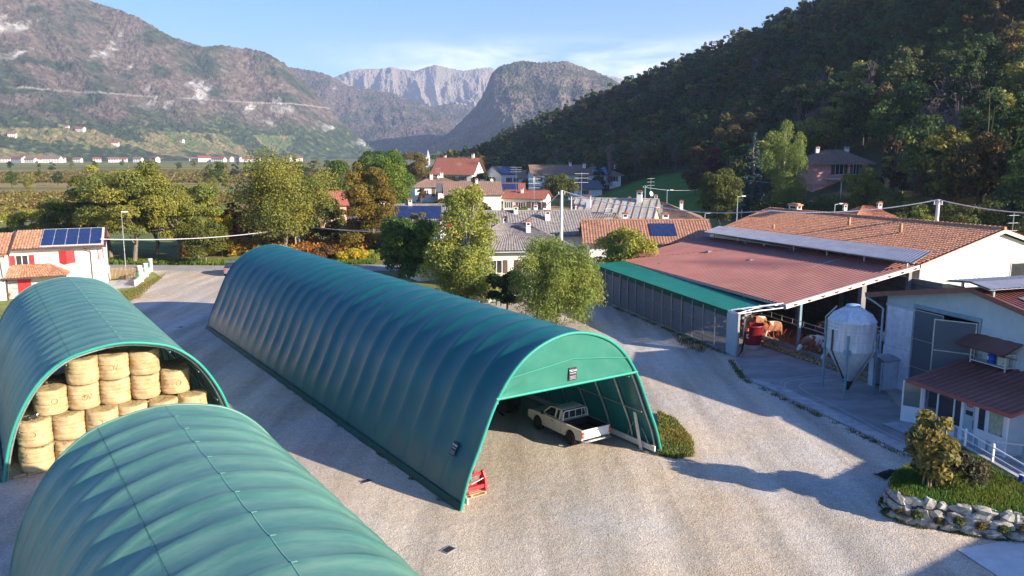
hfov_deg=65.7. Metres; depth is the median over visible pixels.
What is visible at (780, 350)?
hay floor
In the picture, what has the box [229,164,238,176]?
forest tree
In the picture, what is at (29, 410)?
hay bale
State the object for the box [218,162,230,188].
forest tree
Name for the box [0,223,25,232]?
tree
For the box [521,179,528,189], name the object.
tree
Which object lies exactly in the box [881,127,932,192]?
forest tree
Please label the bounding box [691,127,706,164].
forest tree
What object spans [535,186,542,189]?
window
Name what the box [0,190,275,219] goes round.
vineyard rows
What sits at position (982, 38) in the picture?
forest tree
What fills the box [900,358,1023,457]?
porch
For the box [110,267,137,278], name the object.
gate
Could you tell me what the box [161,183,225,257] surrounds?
tree
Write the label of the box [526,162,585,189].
village house
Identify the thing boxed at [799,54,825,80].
forest tree
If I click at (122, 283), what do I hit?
driveway pad
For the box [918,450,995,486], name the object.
shrub
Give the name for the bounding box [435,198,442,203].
tree
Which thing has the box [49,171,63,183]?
forest tree
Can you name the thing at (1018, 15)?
forest tree
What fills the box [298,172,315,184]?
tree
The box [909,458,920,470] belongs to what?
shrub
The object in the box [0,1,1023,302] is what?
ground
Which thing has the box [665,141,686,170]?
bare tree
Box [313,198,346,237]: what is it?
tree
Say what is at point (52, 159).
house
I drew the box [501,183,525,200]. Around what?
village house
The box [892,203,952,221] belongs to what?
tree
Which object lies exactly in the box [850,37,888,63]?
forest tree
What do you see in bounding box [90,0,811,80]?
sky
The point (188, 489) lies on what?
storage tunnel
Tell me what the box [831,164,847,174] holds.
window
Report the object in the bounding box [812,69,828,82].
bare tree
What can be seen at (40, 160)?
house
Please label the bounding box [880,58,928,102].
forest tree
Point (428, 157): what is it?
church tower
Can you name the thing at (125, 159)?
house
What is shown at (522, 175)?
village house
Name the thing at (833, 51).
forest tree
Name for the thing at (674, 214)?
village house
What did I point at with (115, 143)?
house
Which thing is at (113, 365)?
hay bale
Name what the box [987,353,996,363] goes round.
drum
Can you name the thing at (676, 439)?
weed mound
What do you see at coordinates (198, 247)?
tree
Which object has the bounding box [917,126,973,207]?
forest tree
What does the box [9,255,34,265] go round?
window
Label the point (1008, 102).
forest tree
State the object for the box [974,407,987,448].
glass door
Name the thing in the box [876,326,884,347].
cow
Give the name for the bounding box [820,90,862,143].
forest tree
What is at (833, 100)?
forest tree
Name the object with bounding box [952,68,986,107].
bare tree
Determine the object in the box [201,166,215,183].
forest tree
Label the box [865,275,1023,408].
farm workshop
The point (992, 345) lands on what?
wall awning
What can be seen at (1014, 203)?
tree
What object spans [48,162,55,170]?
forest tree
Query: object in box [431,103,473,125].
hill gap
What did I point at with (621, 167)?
forest tree
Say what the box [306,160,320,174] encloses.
forest tree
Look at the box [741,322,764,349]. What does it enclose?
feed mixer tub
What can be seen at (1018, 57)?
forest tree
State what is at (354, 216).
village house
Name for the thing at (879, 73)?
forest tree
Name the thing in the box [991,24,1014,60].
forest tree
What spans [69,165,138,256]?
tree
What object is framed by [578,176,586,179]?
window
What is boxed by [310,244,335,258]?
shrub
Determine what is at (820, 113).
bare tree
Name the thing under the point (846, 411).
kerb
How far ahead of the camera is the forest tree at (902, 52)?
172.15 m
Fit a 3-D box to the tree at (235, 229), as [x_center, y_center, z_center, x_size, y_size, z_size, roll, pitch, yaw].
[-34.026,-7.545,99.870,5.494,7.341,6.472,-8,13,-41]
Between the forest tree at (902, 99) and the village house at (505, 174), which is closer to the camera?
the forest tree at (902, 99)
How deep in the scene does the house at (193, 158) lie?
1481.07 m
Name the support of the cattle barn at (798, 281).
on the barn floor at (768, 365)
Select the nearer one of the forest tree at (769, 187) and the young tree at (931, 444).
the young tree at (931, 444)
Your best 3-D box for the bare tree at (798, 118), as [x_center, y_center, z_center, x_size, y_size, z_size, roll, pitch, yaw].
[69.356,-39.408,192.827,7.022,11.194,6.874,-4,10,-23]
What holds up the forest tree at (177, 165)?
on the ground at (670, 183)
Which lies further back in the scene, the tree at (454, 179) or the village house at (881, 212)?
the tree at (454, 179)
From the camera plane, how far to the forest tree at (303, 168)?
296.74 m
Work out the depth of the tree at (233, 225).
108.39 m
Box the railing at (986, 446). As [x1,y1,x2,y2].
[953,425,1023,466]
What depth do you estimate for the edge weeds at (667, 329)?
56.87 m
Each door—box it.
[17,279,30,292]
[879,362,883,391]
[900,380,922,422]
[909,309,944,399]
[926,318,977,408]
[961,403,975,444]
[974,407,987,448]
[984,411,1005,456]
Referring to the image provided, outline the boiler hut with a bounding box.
[867,353,900,391]
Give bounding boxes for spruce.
[734,132,768,209]
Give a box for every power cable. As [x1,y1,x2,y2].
[100,229,281,239]
[299,192,559,231]
[563,191,937,212]
[744,179,920,191]
[938,199,1023,212]
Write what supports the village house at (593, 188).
on the ground at (670, 183)
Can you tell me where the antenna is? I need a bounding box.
[574,172,587,195]
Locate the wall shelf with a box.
[969,349,1015,372]
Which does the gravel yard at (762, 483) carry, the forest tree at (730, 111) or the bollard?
the bollard
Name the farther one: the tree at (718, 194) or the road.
the tree at (718, 194)
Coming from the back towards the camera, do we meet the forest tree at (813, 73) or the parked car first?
the forest tree at (813, 73)
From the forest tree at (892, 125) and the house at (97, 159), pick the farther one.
the house at (97, 159)
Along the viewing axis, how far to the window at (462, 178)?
286.13 m
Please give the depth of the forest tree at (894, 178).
125.39 m
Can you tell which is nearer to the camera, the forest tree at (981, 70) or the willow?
the willow
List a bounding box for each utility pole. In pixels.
[558,190,564,240]
[933,200,942,220]
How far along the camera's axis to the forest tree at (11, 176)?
296.85 m
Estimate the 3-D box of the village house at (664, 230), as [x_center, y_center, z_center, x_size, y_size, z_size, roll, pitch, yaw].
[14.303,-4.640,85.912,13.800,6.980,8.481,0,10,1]
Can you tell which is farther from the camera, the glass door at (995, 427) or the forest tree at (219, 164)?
the forest tree at (219, 164)
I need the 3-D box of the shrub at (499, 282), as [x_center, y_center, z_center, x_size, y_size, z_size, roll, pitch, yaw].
[-0.437,0.299,63.970,3.194,3.700,3.246,-4,10,-24]
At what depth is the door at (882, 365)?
42.35 m
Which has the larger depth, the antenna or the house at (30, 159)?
the house at (30, 159)
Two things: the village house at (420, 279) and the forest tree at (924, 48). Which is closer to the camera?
the village house at (420, 279)
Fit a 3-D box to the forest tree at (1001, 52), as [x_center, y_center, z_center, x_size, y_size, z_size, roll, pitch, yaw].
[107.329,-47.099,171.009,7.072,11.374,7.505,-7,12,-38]
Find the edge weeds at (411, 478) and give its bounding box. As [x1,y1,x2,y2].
[245,357,440,500]
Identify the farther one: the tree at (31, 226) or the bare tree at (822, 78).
the bare tree at (822, 78)
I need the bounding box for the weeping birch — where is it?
[758,120,808,206]
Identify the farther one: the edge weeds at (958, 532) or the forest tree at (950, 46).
the forest tree at (950, 46)
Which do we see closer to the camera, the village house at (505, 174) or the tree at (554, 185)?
the tree at (554, 185)
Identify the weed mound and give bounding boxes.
[657,410,694,457]
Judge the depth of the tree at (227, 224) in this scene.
97.68 m
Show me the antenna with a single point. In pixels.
(581, 182)
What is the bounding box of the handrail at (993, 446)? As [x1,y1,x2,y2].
[959,427,1023,473]
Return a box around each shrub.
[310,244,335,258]
[335,247,368,259]
[365,249,379,258]
[485,269,522,309]
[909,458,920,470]
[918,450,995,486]
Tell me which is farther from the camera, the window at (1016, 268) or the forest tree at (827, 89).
the forest tree at (827, 89)
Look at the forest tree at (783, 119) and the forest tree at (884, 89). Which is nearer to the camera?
the forest tree at (884, 89)
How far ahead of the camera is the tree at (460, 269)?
65.47 m
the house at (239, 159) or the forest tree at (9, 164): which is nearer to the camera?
the forest tree at (9, 164)
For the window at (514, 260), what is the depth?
76.64 m
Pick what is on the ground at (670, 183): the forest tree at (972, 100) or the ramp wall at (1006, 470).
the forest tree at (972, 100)
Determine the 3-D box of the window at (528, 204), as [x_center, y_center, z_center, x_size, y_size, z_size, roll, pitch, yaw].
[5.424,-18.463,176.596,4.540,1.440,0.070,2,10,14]
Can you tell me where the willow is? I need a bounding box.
[506,233,608,325]
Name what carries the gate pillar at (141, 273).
on the gravel yard at (762, 483)
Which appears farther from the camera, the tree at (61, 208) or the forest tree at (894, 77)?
the forest tree at (894, 77)
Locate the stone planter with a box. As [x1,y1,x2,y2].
[878,463,1023,541]
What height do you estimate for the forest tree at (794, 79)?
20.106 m
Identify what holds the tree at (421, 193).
on the ground at (670, 183)
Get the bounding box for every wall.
[134,261,151,285]
[958,442,1018,479]
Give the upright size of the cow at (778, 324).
1.264 m
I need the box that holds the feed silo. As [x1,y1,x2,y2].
[819,303,879,398]
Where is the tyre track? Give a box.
[784,376,859,422]
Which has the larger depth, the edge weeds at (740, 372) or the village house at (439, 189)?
the village house at (439, 189)
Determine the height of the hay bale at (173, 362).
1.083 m
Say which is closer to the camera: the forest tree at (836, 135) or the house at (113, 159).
the forest tree at (836, 135)
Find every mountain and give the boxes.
[0,0,375,161]
[171,36,454,154]
[333,65,622,106]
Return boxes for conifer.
[578,147,584,164]
[592,147,607,190]
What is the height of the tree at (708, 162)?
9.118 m
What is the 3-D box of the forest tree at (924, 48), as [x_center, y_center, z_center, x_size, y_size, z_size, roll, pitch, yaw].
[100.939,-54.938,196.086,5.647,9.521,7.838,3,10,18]
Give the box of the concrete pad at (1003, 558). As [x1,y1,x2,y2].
[958,540,1023,575]
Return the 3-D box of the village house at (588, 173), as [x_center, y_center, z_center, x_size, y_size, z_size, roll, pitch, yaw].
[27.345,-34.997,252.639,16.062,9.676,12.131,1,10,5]
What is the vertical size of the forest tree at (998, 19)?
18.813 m
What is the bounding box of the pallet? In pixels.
[466,488,486,498]
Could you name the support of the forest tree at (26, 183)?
on the ground at (670, 183)
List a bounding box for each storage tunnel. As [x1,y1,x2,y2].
[0,276,229,482]
[9,403,419,575]
[205,244,661,510]
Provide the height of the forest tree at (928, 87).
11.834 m
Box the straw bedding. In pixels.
[669,288,882,370]
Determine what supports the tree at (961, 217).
on the ground at (670, 183)
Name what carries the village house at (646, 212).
on the ground at (670, 183)
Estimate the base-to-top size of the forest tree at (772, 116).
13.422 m
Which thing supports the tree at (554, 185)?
on the ground at (670, 183)
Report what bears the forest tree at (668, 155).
on the ground at (670, 183)
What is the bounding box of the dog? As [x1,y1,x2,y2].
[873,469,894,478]
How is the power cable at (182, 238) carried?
attached to the utility pole
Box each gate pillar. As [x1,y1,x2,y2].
[138,267,143,281]
[143,263,147,276]
[148,258,152,270]
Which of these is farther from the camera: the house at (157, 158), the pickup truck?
the house at (157, 158)
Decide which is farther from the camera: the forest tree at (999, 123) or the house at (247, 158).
the house at (247, 158)
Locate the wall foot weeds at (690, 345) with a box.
[673,335,705,351]
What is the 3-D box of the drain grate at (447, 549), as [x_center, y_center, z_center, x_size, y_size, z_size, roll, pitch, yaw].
[-2.055,8.397,25.477,0.340,0.020,0.440,8,12,38]
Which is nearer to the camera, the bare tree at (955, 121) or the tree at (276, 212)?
the tree at (276, 212)
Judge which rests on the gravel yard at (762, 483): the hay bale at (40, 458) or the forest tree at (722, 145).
the hay bale at (40, 458)
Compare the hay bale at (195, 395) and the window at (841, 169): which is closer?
the hay bale at (195, 395)
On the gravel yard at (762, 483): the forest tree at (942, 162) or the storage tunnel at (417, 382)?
the storage tunnel at (417, 382)
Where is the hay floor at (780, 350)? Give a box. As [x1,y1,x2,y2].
[662,307,864,378]
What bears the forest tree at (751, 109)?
on the ground at (670, 183)
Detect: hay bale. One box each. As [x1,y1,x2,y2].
[17,415,53,447]
[18,441,54,473]
[23,405,50,415]
[32,383,68,415]
[43,373,66,385]
[51,408,86,440]
[54,438,77,458]
[64,354,99,384]
[67,381,100,409]
[85,404,118,431]
[90,349,106,354]
[97,350,129,379]
[98,376,130,404]
[107,346,135,356]
[118,399,147,416]
[128,346,159,374]
[130,372,160,398]
[148,395,177,407]
[159,361,164,387]
[160,365,189,393]
[161,359,187,366]
[177,388,207,403]
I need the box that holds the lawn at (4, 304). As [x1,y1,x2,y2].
[0,271,161,317]
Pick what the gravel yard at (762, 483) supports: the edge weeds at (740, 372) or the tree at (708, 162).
the edge weeds at (740, 372)
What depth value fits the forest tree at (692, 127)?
248.80 m
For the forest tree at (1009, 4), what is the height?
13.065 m
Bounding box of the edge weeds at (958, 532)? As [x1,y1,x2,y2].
[875,499,1023,543]
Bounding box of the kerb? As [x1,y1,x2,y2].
[799,380,904,441]
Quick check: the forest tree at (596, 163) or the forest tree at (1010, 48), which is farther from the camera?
the forest tree at (596, 163)
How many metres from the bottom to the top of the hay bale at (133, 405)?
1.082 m
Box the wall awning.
[954,333,1022,360]
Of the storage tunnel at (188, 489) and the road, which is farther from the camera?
the road
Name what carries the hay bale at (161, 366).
on the hay bale
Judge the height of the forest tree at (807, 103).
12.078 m
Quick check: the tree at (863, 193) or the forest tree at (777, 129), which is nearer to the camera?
the tree at (863, 193)
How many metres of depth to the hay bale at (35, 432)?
31.41 m
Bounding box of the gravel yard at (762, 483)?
[0,271,1009,575]
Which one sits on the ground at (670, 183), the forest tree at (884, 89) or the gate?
the forest tree at (884, 89)
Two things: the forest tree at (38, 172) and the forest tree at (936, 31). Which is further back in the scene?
the forest tree at (38, 172)
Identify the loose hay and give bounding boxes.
[15,394,203,483]
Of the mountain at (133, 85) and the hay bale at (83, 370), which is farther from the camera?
the mountain at (133, 85)
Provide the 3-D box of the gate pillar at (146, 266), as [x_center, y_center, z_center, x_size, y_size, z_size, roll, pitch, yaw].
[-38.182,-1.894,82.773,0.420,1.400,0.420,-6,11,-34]
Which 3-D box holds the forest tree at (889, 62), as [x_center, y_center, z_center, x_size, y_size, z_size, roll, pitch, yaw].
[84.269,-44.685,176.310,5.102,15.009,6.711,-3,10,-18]
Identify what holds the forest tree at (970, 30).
on the ground at (670, 183)
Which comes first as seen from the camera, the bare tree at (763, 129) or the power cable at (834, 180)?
the power cable at (834, 180)
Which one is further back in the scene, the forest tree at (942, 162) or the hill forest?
the hill forest
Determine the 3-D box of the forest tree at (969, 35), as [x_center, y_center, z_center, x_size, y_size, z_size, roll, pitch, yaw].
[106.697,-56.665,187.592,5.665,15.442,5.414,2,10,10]
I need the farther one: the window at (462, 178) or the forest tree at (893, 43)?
the window at (462, 178)
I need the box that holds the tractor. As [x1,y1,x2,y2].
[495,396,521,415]
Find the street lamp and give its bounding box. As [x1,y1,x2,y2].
[121,211,127,273]
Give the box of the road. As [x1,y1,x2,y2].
[109,264,398,270]
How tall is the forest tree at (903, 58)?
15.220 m
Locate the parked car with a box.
[224,260,235,275]
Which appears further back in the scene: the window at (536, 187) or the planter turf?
the window at (536, 187)
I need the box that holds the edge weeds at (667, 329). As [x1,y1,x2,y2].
[600,301,727,353]
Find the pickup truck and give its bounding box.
[528,401,611,445]
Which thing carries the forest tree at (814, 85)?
on the ground at (670, 183)
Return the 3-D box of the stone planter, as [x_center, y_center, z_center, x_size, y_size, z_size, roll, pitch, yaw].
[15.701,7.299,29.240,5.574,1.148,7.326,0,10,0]
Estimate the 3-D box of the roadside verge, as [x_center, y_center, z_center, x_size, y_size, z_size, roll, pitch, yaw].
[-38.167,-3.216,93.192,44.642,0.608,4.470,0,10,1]
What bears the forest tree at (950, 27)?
on the ground at (670, 183)
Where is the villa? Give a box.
[790,146,876,191]
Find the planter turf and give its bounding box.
[887,446,1023,515]
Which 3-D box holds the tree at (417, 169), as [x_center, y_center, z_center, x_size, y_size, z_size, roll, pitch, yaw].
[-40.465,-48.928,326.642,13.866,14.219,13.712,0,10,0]
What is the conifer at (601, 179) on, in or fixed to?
on the ground at (670, 183)
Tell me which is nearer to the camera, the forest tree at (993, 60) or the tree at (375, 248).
the tree at (375, 248)
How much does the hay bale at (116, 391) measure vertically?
1.079 m
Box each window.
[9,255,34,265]
[432,188,437,195]
[459,176,466,180]
[488,260,507,273]
[505,202,511,207]
[514,260,534,271]
[516,202,524,208]
[526,202,545,207]
[535,177,542,181]
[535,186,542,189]
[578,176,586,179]
[611,176,617,181]
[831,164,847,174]
[850,164,861,174]
[1009,262,1023,275]
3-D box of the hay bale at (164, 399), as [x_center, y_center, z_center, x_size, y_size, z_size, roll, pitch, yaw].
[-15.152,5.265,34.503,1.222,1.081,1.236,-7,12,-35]
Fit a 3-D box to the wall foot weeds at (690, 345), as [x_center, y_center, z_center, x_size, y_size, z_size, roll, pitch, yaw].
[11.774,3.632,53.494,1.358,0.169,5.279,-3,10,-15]
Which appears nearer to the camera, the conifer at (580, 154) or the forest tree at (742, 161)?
the forest tree at (742, 161)
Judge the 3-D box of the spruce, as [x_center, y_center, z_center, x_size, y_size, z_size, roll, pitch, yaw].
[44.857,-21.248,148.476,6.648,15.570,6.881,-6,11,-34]
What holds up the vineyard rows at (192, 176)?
on the ground at (670, 183)
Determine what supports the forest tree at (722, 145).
on the ground at (670, 183)
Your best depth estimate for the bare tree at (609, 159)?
246.37 m
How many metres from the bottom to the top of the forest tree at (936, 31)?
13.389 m
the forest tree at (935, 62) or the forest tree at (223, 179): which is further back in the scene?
the forest tree at (223, 179)
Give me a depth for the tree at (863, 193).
120.23 m
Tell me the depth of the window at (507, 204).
178.18 m
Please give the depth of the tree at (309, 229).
101.02 m
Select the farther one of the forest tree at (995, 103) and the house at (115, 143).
the house at (115, 143)
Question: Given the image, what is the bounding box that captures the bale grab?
[466,464,487,495]
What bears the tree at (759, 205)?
on the ground at (670, 183)
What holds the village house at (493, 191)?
on the ground at (670, 183)
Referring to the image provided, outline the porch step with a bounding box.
[882,418,1023,474]
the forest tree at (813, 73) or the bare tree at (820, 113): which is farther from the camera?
the forest tree at (813, 73)
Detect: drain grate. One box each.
[359,478,372,483]
[439,545,456,553]
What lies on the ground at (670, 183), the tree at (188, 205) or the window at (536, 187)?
the tree at (188, 205)
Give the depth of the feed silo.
41.26 m
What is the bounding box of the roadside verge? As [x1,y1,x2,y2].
[108,256,377,265]
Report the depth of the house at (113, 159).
1382.82 m
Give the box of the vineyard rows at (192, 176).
[0,169,431,182]
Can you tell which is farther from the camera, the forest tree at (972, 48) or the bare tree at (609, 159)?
the bare tree at (609, 159)
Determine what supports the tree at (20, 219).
on the ground at (670, 183)
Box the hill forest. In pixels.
[430,0,938,169]
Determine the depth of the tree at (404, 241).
70.91 m
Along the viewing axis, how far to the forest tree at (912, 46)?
200.20 m
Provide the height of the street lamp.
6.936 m
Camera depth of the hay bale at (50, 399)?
31.91 m
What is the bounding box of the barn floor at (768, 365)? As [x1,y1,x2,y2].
[597,287,909,455]
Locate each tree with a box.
[0,208,63,230]
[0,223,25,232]
[4,170,19,188]
[6,161,13,169]
[21,175,35,189]
[24,222,51,229]
[26,174,126,233]
[34,163,42,176]
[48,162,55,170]
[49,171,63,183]
[68,156,74,169]
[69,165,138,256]
[71,160,179,261]
[126,166,178,254]
[130,172,218,259]
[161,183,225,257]
[173,219,229,260]
[174,162,181,168]
[190,160,197,168]
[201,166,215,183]
[207,161,226,184]
[208,177,220,191]
[212,213,233,255]
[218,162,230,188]
[222,217,253,239]
[223,202,260,252]
[225,146,343,245]
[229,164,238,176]
[293,184,326,248]
[295,162,309,174]
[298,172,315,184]
[303,201,331,237]
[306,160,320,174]
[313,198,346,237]
[317,160,354,189]
[323,160,331,168]
[339,162,399,248]
[345,181,372,208]
[348,151,382,187]
[363,149,416,203]
[370,239,392,255]
[379,216,438,281]
[402,152,429,180]
[409,212,425,223]
[414,182,503,298]
[416,187,425,203]
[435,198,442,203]
[444,176,459,180]
[468,202,491,226]
[471,172,495,180]
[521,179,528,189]
[541,173,579,204]
[584,149,596,166]
[590,150,617,168]
[592,145,618,170]
[592,226,659,280]
[605,144,617,184]
[606,143,637,172]
[660,136,682,168]
[665,136,683,163]
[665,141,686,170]
[680,123,702,156]
[681,146,712,194]
[691,114,712,166]
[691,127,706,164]
[694,167,744,225]
[695,131,731,159]
[700,147,726,175]
[706,142,739,170]
[711,114,739,145]
[713,124,755,155]
[718,112,729,149]
[719,108,739,123]
[721,118,728,138]
[722,144,762,176]
[724,100,734,122]
[724,150,769,197]
[728,112,759,151]
[737,140,775,176]
[740,101,764,115]
[741,199,784,218]
[747,162,780,201]
[749,104,780,132]
[749,107,770,143]
[752,124,765,148]
[755,135,771,181]
[756,123,776,138]
[762,128,811,166]
[770,119,807,139]
[774,116,799,132]
[776,84,811,121]
[778,60,797,92]
[778,199,823,211]
[788,95,817,120]
[791,103,806,122]
[792,79,809,88]
[792,117,832,154]
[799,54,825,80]
[800,57,825,79]
[801,62,824,80]
[803,79,853,130]
[804,130,839,154]
[805,94,836,121]
[805,109,815,147]
[806,70,827,80]
[809,80,824,96]
[811,194,849,212]
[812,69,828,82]
[816,106,855,149]
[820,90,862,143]
[821,42,848,77]
[821,66,833,85]
[823,54,851,75]
[828,97,845,130]
[829,73,848,82]
[832,83,853,102]
[835,60,868,109]
[837,60,856,72]
[840,166,885,208]
[843,83,878,148]
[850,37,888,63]
[851,89,876,119]
[854,60,891,87]
[857,60,878,84]
[858,84,875,145]
[864,99,919,153]
[864,201,896,214]
[866,82,903,143]
[867,189,935,217]
[868,30,908,68]
[874,133,911,199]
[879,45,908,85]
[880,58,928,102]
[880,80,931,125]
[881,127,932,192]
[882,38,928,63]
[882,52,908,75]
[883,52,898,92]
[885,47,930,89]
[887,35,908,51]
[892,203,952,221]
[894,77,949,119]
[894,113,956,200]
[903,409,961,488]
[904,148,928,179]
[907,166,974,203]
[909,45,930,65]
[915,105,930,141]
[916,26,957,59]
[917,31,943,54]
[917,50,961,97]
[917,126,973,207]
[923,76,957,116]
[926,98,947,136]
[931,50,963,87]
[931,200,1015,229]
[933,17,969,43]
[933,92,969,134]
[934,41,959,55]
[936,45,998,87]
[940,48,986,96]
[942,0,970,42]
[942,49,1003,95]
[942,56,951,113]
[944,39,980,107]
[947,88,984,130]
[948,131,1011,209]
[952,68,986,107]
[952,114,985,151]
[954,15,974,47]
[956,89,1019,139]
[957,33,989,65]
[957,149,1017,198]
[958,28,972,47]
[961,4,989,38]
[964,0,980,28]
[964,86,1011,203]
[968,32,1004,69]
[976,87,1013,106]
[977,0,1004,14]
[977,107,1023,156]
[978,63,989,89]
[980,0,1008,51]
[980,188,1023,229]
[983,0,1023,22]
[983,54,1013,90]
[985,46,1023,93]
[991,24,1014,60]
[995,43,1013,77]
[995,61,1023,111]
[995,91,1023,197]
[996,20,1023,63]
[996,21,1020,48]
[999,149,1023,197]
[1005,29,1023,89]
[1015,132,1023,172]
[1016,14,1023,27]
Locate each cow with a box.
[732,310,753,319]
[740,316,766,329]
[761,320,781,337]
[796,334,823,351]
[816,321,824,334]
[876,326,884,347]
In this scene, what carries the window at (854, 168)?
in the villa
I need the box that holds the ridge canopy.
[704,226,931,266]
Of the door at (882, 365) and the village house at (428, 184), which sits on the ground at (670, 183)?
the village house at (428, 184)
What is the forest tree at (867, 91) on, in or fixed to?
on the ground at (670, 183)
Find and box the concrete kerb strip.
[750,378,910,454]
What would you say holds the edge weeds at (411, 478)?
on the gravel yard at (762, 483)
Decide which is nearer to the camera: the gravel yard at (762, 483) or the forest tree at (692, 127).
the gravel yard at (762, 483)
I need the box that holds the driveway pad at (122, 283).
[108,280,133,287]
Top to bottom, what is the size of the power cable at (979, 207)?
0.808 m
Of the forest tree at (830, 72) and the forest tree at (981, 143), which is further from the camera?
the forest tree at (830, 72)
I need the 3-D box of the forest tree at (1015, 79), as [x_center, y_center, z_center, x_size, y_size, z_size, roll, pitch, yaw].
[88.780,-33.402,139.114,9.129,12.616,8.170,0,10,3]
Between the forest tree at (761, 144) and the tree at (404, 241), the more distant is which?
the forest tree at (761, 144)
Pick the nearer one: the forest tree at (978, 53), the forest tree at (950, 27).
the forest tree at (978, 53)
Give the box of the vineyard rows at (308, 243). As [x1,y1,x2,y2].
[171,234,370,256]
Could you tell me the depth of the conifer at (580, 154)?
271.74 m
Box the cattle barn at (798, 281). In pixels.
[592,236,946,377]
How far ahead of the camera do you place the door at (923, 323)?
41.11 m
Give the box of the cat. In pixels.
[21,412,38,420]
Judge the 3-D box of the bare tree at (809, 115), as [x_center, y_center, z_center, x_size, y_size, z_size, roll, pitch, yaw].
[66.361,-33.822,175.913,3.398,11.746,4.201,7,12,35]
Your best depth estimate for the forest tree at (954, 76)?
157.01 m
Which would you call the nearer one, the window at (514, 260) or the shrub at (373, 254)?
the window at (514, 260)
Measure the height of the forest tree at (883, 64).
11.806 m
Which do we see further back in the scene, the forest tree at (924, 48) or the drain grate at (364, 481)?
the forest tree at (924, 48)
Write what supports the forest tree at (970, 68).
on the ground at (670, 183)
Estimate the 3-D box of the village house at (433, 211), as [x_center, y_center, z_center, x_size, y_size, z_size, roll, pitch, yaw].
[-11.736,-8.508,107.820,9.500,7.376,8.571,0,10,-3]
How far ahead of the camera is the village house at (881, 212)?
92.28 m
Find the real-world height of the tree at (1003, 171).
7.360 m
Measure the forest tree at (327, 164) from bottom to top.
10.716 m
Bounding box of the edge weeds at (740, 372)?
[728,359,908,457]
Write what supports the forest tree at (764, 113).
on the ground at (670, 183)
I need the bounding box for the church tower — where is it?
[426,151,429,168]
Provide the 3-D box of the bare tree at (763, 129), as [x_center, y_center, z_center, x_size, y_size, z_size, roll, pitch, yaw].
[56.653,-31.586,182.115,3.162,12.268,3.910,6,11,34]
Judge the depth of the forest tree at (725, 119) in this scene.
206.86 m
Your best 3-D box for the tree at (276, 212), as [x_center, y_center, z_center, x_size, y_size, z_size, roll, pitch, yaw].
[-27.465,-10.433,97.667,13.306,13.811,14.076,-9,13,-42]
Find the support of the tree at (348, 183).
on the ground at (670, 183)
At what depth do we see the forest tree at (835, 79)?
210.91 m
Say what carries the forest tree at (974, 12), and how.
on the ground at (670, 183)
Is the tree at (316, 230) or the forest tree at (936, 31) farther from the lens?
the forest tree at (936, 31)
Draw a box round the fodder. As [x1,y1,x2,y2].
[682,311,867,381]
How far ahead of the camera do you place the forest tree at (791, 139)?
162.91 m
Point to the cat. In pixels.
(31, 417)
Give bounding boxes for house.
[0,157,10,161]
[0,226,109,300]
[7,132,17,137]
[10,156,25,162]
[23,157,37,162]
[36,157,42,162]
[42,156,63,162]
[72,157,82,161]
[75,127,86,131]
[92,157,101,161]
[108,157,119,161]
[110,141,119,146]
[119,157,127,161]
[132,157,143,161]
[149,156,159,161]
[189,157,197,161]
[197,156,210,161]
[213,157,226,161]
[221,156,233,161]
[234,156,241,161]
[241,157,253,161]
[317,190,349,225]
[346,189,384,221]
[390,198,460,234]
[402,219,444,280]
[407,172,452,202]
[431,153,486,180]
[436,183,443,198]
[442,178,503,209]
[461,216,576,280]
[484,166,518,182]
[484,203,593,256]
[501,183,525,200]
[501,187,552,209]
[517,170,527,189]
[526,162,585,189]
[568,180,603,197]
[570,190,661,218]
[572,204,620,218]
[573,163,623,189]
[579,212,711,276]
[627,194,703,218]
[842,201,898,217]
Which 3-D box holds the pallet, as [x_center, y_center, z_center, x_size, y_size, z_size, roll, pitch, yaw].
[-1.669,7.647,29.602,1.300,0.140,0.690,-6,11,-34]
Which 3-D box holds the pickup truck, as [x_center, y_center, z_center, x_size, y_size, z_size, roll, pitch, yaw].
[2.554,5.966,35.911,1.960,1.372,4.245,-6,11,-34]
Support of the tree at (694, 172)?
on the ground at (670, 183)
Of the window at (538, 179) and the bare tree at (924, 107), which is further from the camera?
the window at (538, 179)
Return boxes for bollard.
[1018,473,1023,483]
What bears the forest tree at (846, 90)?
on the ground at (670, 183)
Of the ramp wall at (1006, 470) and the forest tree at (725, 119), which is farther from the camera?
the forest tree at (725, 119)
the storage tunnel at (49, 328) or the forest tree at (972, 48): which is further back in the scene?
the forest tree at (972, 48)
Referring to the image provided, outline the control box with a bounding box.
[997,356,1008,366]
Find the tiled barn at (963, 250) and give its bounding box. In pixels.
[710,203,1023,286]
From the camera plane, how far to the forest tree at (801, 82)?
227.58 m
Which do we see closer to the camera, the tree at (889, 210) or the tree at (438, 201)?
the tree at (889, 210)

